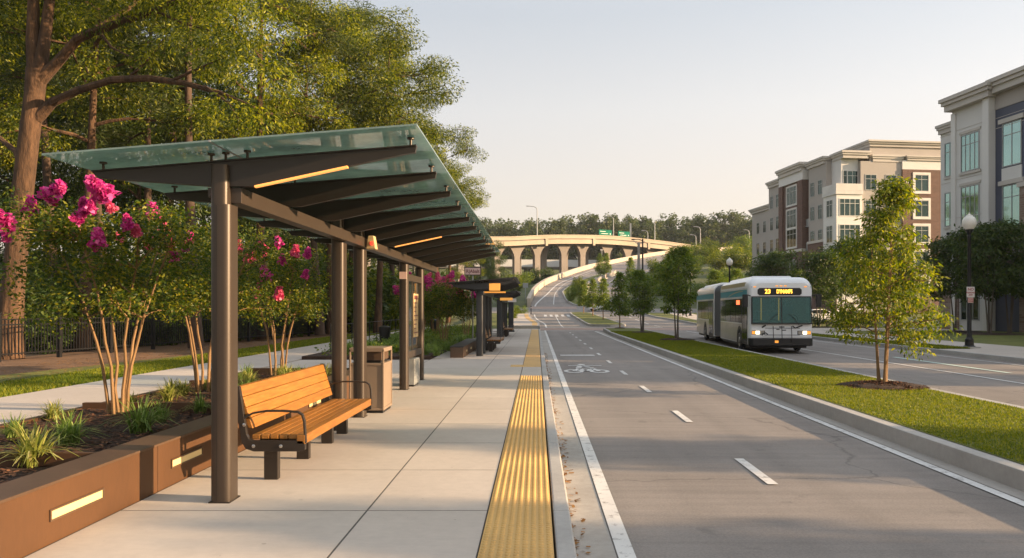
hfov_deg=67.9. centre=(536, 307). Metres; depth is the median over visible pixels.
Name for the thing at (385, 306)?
shrub
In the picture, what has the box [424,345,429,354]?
grass clump
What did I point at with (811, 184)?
window
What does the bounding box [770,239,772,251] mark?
window
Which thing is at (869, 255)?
pavement tree
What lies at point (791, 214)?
window
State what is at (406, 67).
willow oak tree
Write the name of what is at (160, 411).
grass clump
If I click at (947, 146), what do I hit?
window
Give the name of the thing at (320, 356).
planting bed
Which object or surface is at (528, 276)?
shrub
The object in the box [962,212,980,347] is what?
lamp post
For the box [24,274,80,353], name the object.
shrub
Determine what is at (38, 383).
lawn turf
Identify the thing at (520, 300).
terrain
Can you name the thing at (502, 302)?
bus shelter
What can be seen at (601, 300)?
median tree
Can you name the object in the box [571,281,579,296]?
shrub
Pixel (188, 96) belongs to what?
pine tree
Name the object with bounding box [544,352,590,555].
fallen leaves
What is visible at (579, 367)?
bicycle marking
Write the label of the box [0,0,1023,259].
sky
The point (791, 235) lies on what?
window
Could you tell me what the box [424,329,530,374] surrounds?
sidewalk
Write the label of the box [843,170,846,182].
window
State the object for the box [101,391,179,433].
grass clump
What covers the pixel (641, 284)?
median tree
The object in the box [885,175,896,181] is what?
window
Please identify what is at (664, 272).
shrub
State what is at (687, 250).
shrub
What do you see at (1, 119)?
willow oak tree
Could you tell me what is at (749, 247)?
shrub
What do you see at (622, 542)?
road markings
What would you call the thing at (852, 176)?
window
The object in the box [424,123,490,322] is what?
willow oak tree
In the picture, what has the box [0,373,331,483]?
bark chips
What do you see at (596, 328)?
crossing band
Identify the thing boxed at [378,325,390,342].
litter bin
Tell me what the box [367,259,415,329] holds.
shrub
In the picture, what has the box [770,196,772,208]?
window
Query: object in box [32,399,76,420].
grass clump
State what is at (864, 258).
pavement tree
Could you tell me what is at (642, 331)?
mulch ring
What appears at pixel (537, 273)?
shrub
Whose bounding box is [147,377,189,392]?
grass clump
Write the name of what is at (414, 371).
utility cabinet
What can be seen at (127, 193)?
willow oak tree
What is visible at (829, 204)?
window
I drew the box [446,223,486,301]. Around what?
willow oak tree
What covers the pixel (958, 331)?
mulch ring
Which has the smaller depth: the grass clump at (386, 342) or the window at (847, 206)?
the grass clump at (386, 342)
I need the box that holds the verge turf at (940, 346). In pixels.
[812,333,969,348]
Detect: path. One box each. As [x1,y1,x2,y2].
[0,325,454,423]
[812,328,981,330]
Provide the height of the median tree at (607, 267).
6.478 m
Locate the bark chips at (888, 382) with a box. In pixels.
[840,379,928,389]
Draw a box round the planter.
[0,368,348,557]
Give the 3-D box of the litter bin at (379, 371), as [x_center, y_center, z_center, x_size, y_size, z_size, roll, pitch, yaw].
[-2.585,1.105,11.860,0.530,0.990,0.660,0,0,0]
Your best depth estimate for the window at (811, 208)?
106.79 m
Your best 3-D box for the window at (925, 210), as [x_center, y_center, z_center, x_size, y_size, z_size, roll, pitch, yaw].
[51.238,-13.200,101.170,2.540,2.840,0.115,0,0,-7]
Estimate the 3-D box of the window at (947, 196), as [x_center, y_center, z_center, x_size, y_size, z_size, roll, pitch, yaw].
[30.988,-7.400,57.009,0.080,2.550,1.150,0,0,-8]
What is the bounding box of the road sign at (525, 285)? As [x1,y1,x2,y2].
[523,283,527,302]
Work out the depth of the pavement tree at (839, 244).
71.05 m
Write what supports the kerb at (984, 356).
on the road
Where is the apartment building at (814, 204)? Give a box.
[748,139,940,312]
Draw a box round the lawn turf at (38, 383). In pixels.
[0,330,398,397]
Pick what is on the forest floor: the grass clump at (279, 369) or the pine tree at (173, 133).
the pine tree at (173, 133)
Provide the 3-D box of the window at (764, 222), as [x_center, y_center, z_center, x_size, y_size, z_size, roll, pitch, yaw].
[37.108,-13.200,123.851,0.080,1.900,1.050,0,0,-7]
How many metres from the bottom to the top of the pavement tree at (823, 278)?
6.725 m
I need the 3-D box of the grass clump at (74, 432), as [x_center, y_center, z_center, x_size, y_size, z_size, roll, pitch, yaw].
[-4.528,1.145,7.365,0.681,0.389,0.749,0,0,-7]
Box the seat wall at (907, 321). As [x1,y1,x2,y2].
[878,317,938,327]
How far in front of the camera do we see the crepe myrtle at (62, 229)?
9.08 m
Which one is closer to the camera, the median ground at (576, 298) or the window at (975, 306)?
the window at (975, 306)
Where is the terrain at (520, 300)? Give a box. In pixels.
[1,247,751,325]
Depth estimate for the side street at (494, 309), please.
111.05 m
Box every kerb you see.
[538,329,576,557]
[562,271,616,305]
[570,312,625,326]
[603,328,1023,491]
[645,313,1023,362]
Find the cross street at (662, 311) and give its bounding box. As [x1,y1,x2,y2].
[635,309,696,312]
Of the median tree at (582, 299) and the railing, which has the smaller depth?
the railing
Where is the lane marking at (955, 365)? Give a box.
[895,357,1009,372]
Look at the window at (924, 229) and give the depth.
101.20 m
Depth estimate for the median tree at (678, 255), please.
36.47 m
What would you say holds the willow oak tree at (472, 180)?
on the lawn strip at (26, 374)
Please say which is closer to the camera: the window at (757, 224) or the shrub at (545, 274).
the window at (757, 224)
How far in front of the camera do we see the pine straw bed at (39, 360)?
25.36 m
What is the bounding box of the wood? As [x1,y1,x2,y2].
[301,210,751,259]
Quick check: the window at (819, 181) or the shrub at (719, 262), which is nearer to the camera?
the window at (819, 181)
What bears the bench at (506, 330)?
on the sidewalk at (513, 351)
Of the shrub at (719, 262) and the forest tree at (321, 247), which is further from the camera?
the shrub at (719, 262)
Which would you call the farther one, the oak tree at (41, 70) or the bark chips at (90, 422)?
the oak tree at (41, 70)
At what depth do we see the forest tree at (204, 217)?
51.85 m
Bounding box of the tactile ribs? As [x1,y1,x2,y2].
[524,329,539,365]
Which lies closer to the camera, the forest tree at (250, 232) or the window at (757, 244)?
the forest tree at (250, 232)
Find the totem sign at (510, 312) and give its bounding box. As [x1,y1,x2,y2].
[507,298,515,331]
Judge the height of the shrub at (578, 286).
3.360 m
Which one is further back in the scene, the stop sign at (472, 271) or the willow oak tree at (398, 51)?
the willow oak tree at (398, 51)
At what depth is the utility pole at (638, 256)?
114.32 m
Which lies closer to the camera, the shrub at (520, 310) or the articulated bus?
the articulated bus
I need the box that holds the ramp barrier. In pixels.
[527,250,668,306]
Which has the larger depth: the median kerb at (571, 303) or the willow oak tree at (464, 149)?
the median kerb at (571, 303)
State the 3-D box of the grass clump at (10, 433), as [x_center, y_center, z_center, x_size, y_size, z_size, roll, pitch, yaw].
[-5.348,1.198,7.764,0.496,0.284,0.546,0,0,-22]
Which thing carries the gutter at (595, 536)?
on the road
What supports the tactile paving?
on the sidewalk at (513, 351)
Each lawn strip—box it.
[0,315,456,393]
[454,313,507,328]
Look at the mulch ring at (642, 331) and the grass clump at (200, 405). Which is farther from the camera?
the mulch ring at (642, 331)
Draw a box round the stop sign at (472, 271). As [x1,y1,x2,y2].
[464,267,480,338]
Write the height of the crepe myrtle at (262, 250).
2.894 m
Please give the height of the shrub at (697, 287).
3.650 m
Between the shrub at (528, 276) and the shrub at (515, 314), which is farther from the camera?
the shrub at (528, 276)
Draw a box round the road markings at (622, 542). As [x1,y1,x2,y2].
[534,255,1023,557]
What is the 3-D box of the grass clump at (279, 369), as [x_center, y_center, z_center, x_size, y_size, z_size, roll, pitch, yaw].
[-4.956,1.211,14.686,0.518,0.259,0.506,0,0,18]
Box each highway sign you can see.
[599,229,611,235]
[618,231,629,236]
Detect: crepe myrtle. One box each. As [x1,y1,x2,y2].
[0,174,210,414]
[112,201,292,391]
[209,236,331,375]
[388,271,452,330]
[424,271,474,342]
[426,276,454,333]
[445,287,475,335]
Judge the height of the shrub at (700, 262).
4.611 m
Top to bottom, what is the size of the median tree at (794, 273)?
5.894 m
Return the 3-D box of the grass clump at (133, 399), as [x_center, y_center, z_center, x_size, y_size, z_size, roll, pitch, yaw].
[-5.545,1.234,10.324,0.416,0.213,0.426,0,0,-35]
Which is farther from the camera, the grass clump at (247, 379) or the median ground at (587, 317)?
the median ground at (587, 317)
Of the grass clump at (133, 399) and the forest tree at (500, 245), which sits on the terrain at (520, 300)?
the forest tree at (500, 245)
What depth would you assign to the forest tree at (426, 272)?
83.26 m
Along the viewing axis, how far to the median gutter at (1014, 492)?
9.93 m
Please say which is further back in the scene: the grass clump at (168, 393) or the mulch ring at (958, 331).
the mulch ring at (958, 331)
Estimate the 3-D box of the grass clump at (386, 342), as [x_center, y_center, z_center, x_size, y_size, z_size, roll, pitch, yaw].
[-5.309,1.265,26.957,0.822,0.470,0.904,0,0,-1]
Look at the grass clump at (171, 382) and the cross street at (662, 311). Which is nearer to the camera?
the grass clump at (171, 382)
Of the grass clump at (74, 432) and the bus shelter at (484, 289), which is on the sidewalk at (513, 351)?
the bus shelter at (484, 289)
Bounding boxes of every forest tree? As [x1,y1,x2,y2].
[0,24,117,267]
[0,41,162,265]
[52,28,237,269]
[75,51,256,259]
[179,88,286,262]
[219,94,320,259]
[273,121,348,273]
[323,243,386,274]
[370,258,439,276]
[462,252,498,280]
[479,240,511,298]
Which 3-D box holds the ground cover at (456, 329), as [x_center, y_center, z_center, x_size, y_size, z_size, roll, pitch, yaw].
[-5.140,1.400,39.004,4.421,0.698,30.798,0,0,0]
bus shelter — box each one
[42,124,499,502]
[446,277,520,355]
[492,291,520,336]
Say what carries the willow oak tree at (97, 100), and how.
on the pine straw bed at (39, 360)
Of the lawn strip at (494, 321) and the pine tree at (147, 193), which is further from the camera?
the lawn strip at (494, 321)
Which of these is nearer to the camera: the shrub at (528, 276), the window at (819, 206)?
the window at (819, 206)
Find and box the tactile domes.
[479,375,552,557]
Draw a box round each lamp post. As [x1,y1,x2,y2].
[726,257,732,281]
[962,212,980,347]
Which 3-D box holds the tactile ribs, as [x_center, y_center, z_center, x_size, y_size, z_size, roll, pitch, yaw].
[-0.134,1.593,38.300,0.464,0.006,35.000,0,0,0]
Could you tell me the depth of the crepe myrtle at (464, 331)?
37.22 m
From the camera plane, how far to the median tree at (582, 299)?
97.78 m
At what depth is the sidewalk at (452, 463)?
6.38 m
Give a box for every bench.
[238,363,371,479]
[485,328,503,351]
[503,323,513,336]
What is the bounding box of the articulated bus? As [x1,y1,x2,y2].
[697,276,821,350]
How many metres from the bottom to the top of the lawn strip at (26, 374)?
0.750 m
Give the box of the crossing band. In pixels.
[530,307,696,329]
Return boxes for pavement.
[670,313,1023,357]
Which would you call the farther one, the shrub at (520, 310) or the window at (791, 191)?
the window at (791, 191)
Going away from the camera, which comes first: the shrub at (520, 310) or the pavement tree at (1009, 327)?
the pavement tree at (1009, 327)
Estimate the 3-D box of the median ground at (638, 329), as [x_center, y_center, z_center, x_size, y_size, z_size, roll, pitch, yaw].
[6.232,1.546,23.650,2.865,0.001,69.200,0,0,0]
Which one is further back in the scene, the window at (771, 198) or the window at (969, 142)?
the window at (771, 198)
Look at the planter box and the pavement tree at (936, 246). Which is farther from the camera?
the pavement tree at (936, 246)
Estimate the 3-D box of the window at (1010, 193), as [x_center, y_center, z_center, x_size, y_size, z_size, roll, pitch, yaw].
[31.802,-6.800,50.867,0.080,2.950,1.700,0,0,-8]
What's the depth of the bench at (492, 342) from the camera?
27.72 m
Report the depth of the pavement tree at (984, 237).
45.46 m
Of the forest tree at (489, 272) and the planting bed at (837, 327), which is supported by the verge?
the planting bed at (837, 327)
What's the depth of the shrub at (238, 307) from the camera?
36.56 m
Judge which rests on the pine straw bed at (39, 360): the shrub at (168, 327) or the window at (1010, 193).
the shrub at (168, 327)
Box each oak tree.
[0,0,236,349]
[0,0,307,359]
[0,1,81,174]
[0,30,42,191]
[0,120,79,214]
[19,19,164,209]
[48,77,178,253]
[167,0,373,338]
[240,0,411,333]
[264,0,449,291]
[316,6,467,332]
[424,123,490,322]
[445,159,489,322]
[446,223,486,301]
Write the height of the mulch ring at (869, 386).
0.085 m
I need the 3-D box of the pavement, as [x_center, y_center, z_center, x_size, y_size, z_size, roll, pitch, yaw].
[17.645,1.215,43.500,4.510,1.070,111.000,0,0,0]
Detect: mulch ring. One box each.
[633,331,651,332]
[661,338,693,339]
[837,381,929,389]
[928,330,979,332]
[959,333,1023,334]
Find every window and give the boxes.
[756,223,758,233]
[756,243,758,254]
[763,221,765,232]
[763,242,765,253]
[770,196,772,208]
[770,218,772,230]
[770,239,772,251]
[786,184,796,207]
[786,207,796,229]
[786,228,796,249]
[810,182,813,196]
[810,206,813,220]
[810,231,813,240]
[818,179,821,194]
[818,204,821,219]
[818,229,821,239]
[826,199,832,217]
[826,225,832,242]
[839,198,859,215]
[839,224,859,241]
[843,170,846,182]
[847,171,857,183]
[865,174,876,189]
[865,200,876,215]
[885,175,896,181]
[913,172,930,193]
[913,198,930,218]
[913,223,930,244]
[914,249,930,267]
[944,142,950,176]
[944,192,950,226]
[961,130,978,172]
[961,184,978,224]
[961,296,978,320]
[1002,118,1021,167]
[1002,183,1018,224]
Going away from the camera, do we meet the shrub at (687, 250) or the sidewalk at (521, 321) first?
the sidewalk at (521, 321)
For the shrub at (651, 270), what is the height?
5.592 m
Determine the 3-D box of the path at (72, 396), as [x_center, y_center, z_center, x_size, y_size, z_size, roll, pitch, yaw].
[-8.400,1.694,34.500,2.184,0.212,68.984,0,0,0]
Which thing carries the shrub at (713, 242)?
on the terrain at (520, 300)
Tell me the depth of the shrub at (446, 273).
70.45 m
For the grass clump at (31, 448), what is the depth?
6.31 m
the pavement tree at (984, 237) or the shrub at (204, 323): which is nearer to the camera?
the shrub at (204, 323)
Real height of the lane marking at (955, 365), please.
0.001 m
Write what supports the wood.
on the terrain at (520, 300)
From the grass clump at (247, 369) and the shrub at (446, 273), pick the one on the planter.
the grass clump at (247, 369)
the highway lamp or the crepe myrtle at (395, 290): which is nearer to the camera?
the crepe myrtle at (395, 290)
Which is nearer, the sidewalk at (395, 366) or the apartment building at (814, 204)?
the sidewalk at (395, 366)
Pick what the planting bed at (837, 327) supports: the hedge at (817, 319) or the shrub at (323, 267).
the hedge at (817, 319)
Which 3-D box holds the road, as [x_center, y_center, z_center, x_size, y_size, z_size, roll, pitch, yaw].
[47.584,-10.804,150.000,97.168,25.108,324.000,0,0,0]
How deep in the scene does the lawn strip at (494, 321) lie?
76.05 m
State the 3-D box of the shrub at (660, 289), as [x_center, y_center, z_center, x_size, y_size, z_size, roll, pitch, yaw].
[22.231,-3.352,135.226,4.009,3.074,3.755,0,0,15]
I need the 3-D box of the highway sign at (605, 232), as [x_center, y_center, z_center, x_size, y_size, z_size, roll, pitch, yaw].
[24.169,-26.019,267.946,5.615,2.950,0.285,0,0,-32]
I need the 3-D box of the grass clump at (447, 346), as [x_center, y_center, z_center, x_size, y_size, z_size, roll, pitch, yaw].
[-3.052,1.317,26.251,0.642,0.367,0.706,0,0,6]
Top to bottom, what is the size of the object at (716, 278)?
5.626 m
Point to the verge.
(1012, 340)
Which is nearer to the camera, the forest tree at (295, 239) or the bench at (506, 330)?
the bench at (506, 330)
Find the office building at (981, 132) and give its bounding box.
[935,65,1023,332]
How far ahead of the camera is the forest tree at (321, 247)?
70.92 m
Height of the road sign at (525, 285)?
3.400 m
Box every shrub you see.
[0,247,74,287]
[0,265,50,346]
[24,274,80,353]
[30,258,93,348]
[53,269,149,349]
[59,251,142,274]
[71,249,171,346]
[133,265,204,345]
[168,264,241,341]
[185,260,263,341]
[209,261,305,338]
[238,249,315,336]
[270,246,348,334]
[323,260,388,332]
[347,257,398,330]
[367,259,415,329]
[372,263,449,326]
[424,269,458,324]
[497,271,525,290]
[507,307,518,317]
[510,271,535,286]
[514,305,528,313]
[529,267,543,284]
[540,267,554,278]
[565,285,577,300]
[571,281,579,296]
[572,275,582,288]
[576,281,581,297]
[644,271,659,288]
[645,256,663,276]
[650,283,669,295]
[653,264,681,279]
[665,244,694,266]
[679,253,705,271]
[688,240,721,263]
[689,282,705,299]
[700,236,721,253]
[704,248,730,268]
[706,266,733,282]
[721,241,744,257]
[721,244,751,269]
[729,234,751,253]
[744,244,751,265]
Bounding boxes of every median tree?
[577,280,587,312]
[584,279,599,315]
[593,254,606,273]
[593,278,611,318]
[602,252,612,277]
[606,272,633,326]
[623,257,635,285]
[625,269,661,330]
[651,245,704,337]
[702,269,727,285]
[725,268,748,281]
[790,268,810,279]
[818,174,963,382]
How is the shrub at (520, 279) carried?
on the terrain at (520, 300)
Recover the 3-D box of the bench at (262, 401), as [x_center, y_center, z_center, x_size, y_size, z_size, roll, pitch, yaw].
[-2.448,1.157,8.360,0.674,0.885,2.842,0,0,0]
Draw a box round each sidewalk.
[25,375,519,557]
[267,360,427,377]
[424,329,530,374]
[507,313,537,328]
[521,367,541,375]
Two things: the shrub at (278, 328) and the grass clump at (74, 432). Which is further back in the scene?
the shrub at (278, 328)
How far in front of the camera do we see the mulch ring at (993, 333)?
45.14 m
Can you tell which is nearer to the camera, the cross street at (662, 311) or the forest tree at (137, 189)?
the forest tree at (137, 189)
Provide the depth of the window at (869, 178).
100.56 m
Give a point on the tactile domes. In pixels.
(518, 527)
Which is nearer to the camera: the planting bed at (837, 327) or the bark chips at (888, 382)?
the bark chips at (888, 382)
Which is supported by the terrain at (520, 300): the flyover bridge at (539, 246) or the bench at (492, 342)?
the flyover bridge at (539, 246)
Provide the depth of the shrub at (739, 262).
159.59 m
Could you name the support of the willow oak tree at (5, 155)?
on the forest floor
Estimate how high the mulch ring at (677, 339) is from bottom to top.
0.085 m
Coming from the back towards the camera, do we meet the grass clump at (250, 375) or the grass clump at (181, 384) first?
the grass clump at (250, 375)
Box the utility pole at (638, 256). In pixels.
[633,240,644,298]
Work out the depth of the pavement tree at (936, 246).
50.37 m
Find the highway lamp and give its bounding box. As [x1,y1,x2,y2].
[530,206,537,234]
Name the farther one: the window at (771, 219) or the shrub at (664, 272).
the shrub at (664, 272)
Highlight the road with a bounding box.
[530,254,1023,557]
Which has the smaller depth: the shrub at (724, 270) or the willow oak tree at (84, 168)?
the willow oak tree at (84, 168)
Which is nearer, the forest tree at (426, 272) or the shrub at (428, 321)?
the shrub at (428, 321)
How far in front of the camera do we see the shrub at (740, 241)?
222.71 m
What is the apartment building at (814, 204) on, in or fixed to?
on the terrain at (520, 300)
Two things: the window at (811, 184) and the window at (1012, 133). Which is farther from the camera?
the window at (811, 184)
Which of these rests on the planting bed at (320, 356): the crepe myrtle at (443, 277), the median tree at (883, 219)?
the crepe myrtle at (443, 277)
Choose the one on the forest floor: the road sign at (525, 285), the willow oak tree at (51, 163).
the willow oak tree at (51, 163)
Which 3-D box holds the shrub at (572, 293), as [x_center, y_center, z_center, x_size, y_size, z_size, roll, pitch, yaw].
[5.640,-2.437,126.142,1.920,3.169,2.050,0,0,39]
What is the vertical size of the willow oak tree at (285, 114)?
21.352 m
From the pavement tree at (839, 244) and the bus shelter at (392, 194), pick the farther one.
the pavement tree at (839, 244)
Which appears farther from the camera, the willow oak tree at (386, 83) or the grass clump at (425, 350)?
the willow oak tree at (386, 83)
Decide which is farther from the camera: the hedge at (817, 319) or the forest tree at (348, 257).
the forest tree at (348, 257)
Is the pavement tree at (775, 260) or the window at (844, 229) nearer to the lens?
the pavement tree at (775, 260)
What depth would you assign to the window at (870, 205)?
100.54 m
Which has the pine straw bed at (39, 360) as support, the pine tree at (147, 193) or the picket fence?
the picket fence
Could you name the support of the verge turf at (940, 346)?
on the verge
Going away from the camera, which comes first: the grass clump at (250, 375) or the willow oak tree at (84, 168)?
the grass clump at (250, 375)
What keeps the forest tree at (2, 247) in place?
on the forest floor
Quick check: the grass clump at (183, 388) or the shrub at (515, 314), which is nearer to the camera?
the grass clump at (183, 388)
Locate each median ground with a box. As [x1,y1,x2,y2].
[563,271,618,303]
[572,312,621,324]
[606,328,1023,464]
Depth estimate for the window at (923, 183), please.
101.18 m
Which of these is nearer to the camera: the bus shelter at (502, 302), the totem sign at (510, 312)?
the bus shelter at (502, 302)
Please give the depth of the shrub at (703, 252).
184.50 m
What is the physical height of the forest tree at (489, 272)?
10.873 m
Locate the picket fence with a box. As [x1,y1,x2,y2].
[0,310,382,361]
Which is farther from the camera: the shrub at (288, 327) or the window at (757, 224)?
the window at (757, 224)
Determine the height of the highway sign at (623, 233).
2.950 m
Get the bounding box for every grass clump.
[0,413,34,439]
[0,416,86,467]
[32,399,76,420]
[39,406,110,446]
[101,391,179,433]
[119,392,143,401]
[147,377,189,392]
[147,397,181,421]
[152,383,185,401]
[170,378,188,393]
[175,379,194,395]
[177,392,210,413]
[239,363,257,377]
[239,368,263,379]
[242,375,255,382]
[265,366,284,375]
[271,363,292,373]
[382,338,392,345]
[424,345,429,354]
[429,343,448,355]
[444,342,451,350]
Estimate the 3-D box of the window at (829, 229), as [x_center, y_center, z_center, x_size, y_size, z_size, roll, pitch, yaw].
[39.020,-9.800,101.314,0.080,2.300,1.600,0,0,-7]
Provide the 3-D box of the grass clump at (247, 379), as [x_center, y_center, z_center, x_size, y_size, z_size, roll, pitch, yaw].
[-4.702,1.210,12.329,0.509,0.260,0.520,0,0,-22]
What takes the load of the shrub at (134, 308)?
on the forest floor
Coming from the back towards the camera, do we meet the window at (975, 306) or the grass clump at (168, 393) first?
the window at (975, 306)
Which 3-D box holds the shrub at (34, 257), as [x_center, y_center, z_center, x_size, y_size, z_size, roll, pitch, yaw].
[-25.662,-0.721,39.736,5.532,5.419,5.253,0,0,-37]
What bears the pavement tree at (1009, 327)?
on the verge
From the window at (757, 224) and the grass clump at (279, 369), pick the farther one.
the window at (757, 224)
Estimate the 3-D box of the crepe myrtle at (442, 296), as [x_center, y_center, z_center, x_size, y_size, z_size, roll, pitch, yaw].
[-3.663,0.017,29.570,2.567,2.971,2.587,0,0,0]
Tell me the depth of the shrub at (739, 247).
189.60 m
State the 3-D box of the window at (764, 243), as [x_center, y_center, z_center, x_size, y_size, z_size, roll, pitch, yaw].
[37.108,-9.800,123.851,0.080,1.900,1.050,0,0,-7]
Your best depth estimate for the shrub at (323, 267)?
46.87 m
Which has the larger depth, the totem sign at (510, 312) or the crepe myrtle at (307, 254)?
the totem sign at (510, 312)
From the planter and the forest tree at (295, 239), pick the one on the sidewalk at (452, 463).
the planter
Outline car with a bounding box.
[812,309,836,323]
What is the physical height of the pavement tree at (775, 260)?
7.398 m
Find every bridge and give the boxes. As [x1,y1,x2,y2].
[284,234,721,281]
[376,259,598,276]
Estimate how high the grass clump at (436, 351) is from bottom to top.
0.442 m
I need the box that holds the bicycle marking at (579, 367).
[560,355,609,372]
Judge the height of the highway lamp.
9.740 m
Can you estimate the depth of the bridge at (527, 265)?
289.19 m
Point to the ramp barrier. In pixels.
(536, 288)
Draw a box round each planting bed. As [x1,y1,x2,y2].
[302,333,475,359]
[812,326,914,327]
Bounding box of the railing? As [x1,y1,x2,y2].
[330,319,398,351]
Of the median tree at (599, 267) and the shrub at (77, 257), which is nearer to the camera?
the shrub at (77, 257)
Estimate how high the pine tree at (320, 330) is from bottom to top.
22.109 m
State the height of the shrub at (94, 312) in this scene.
3.613 m
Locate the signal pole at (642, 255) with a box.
[631,239,643,307]
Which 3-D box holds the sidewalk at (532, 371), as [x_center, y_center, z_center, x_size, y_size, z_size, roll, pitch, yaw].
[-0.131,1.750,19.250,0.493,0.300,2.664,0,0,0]
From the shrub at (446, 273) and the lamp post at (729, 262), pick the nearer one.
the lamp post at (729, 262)
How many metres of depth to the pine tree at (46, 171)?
31.20 m
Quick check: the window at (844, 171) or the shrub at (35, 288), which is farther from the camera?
the window at (844, 171)
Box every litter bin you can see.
[349,346,391,412]
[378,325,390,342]
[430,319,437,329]
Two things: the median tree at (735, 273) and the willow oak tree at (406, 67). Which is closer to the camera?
the willow oak tree at (406, 67)
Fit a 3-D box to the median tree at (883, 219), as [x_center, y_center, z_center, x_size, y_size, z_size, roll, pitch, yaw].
[6.907,-0.547,14.919,2.251,4.179,2.554,0,0,-42]
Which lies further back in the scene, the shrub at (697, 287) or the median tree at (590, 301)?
the shrub at (697, 287)
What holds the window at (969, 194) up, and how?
in the office building at (981, 132)
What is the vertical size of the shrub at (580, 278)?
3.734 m
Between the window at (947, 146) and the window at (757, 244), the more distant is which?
the window at (757, 244)
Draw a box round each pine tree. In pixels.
[0,0,128,286]
[5,1,178,256]
[68,0,248,259]
[98,0,269,348]
[106,0,263,269]
[242,0,384,335]
[355,59,443,321]
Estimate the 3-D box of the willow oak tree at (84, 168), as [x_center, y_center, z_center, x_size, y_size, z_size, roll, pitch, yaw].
[-29.307,-9.110,50.111,11.410,21.352,10.740,0,0,-5]
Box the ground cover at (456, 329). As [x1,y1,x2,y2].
[314,323,475,355]
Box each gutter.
[541,331,616,557]
[597,331,1023,499]
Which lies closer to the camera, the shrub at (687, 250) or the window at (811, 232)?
the window at (811, 232)
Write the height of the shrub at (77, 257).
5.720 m
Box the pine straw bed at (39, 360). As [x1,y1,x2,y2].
[0,328,394,374]
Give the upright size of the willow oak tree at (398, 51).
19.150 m
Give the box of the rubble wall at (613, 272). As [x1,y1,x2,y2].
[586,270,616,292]
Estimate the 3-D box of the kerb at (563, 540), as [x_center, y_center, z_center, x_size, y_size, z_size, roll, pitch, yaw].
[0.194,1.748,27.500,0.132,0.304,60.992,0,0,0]
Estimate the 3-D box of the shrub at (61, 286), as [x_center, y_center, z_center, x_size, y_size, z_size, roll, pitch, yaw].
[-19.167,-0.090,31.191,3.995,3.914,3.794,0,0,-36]
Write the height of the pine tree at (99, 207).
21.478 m
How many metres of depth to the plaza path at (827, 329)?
55.76 m
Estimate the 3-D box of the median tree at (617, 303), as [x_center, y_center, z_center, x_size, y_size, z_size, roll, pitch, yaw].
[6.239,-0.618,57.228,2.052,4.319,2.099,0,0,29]
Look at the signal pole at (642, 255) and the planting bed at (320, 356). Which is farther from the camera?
the signal pole at (642, 255)
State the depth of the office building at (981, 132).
52.55 m
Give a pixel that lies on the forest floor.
(30, 354)
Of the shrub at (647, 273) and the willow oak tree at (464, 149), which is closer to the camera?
the willow oak tree at (464, 149)
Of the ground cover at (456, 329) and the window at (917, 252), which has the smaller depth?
the ground cover at (456, 329)
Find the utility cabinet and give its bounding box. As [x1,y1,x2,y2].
[409,357,419,386]
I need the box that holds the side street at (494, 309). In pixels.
[465,307,529,312]
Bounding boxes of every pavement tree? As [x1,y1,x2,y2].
[744,247,800,276]
[784,249,844,325]
[816,235,870,309]
[832,240,889,319]
[855,250,920,319]
[917,234,992,330]
[939,217,1023,332]
[961,218,1023,332]
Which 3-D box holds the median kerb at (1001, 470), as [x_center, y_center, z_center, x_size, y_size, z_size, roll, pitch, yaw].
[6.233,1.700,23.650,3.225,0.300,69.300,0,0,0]
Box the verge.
[648,313,1023,346]
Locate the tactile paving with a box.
[477,314,553,557]
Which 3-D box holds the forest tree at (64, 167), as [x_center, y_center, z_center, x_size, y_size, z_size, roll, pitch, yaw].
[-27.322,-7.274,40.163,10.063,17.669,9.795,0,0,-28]
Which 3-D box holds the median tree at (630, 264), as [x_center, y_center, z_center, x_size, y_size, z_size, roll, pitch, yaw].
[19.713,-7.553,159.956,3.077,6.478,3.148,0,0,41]
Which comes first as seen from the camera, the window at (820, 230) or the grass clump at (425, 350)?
the grass clump at (425, 350)
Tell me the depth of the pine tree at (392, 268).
57.77 m
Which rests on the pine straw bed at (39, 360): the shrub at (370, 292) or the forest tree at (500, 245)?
the shrub at (370, 292)
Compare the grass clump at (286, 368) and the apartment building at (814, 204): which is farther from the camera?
the apartment building at (814, 204)
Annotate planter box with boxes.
[450,339,475,357]
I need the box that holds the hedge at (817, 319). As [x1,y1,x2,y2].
[812,312,909,326]
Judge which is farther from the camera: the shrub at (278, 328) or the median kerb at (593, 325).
the median kerb at (593, 325)
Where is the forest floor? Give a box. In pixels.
[25,334,186,356]

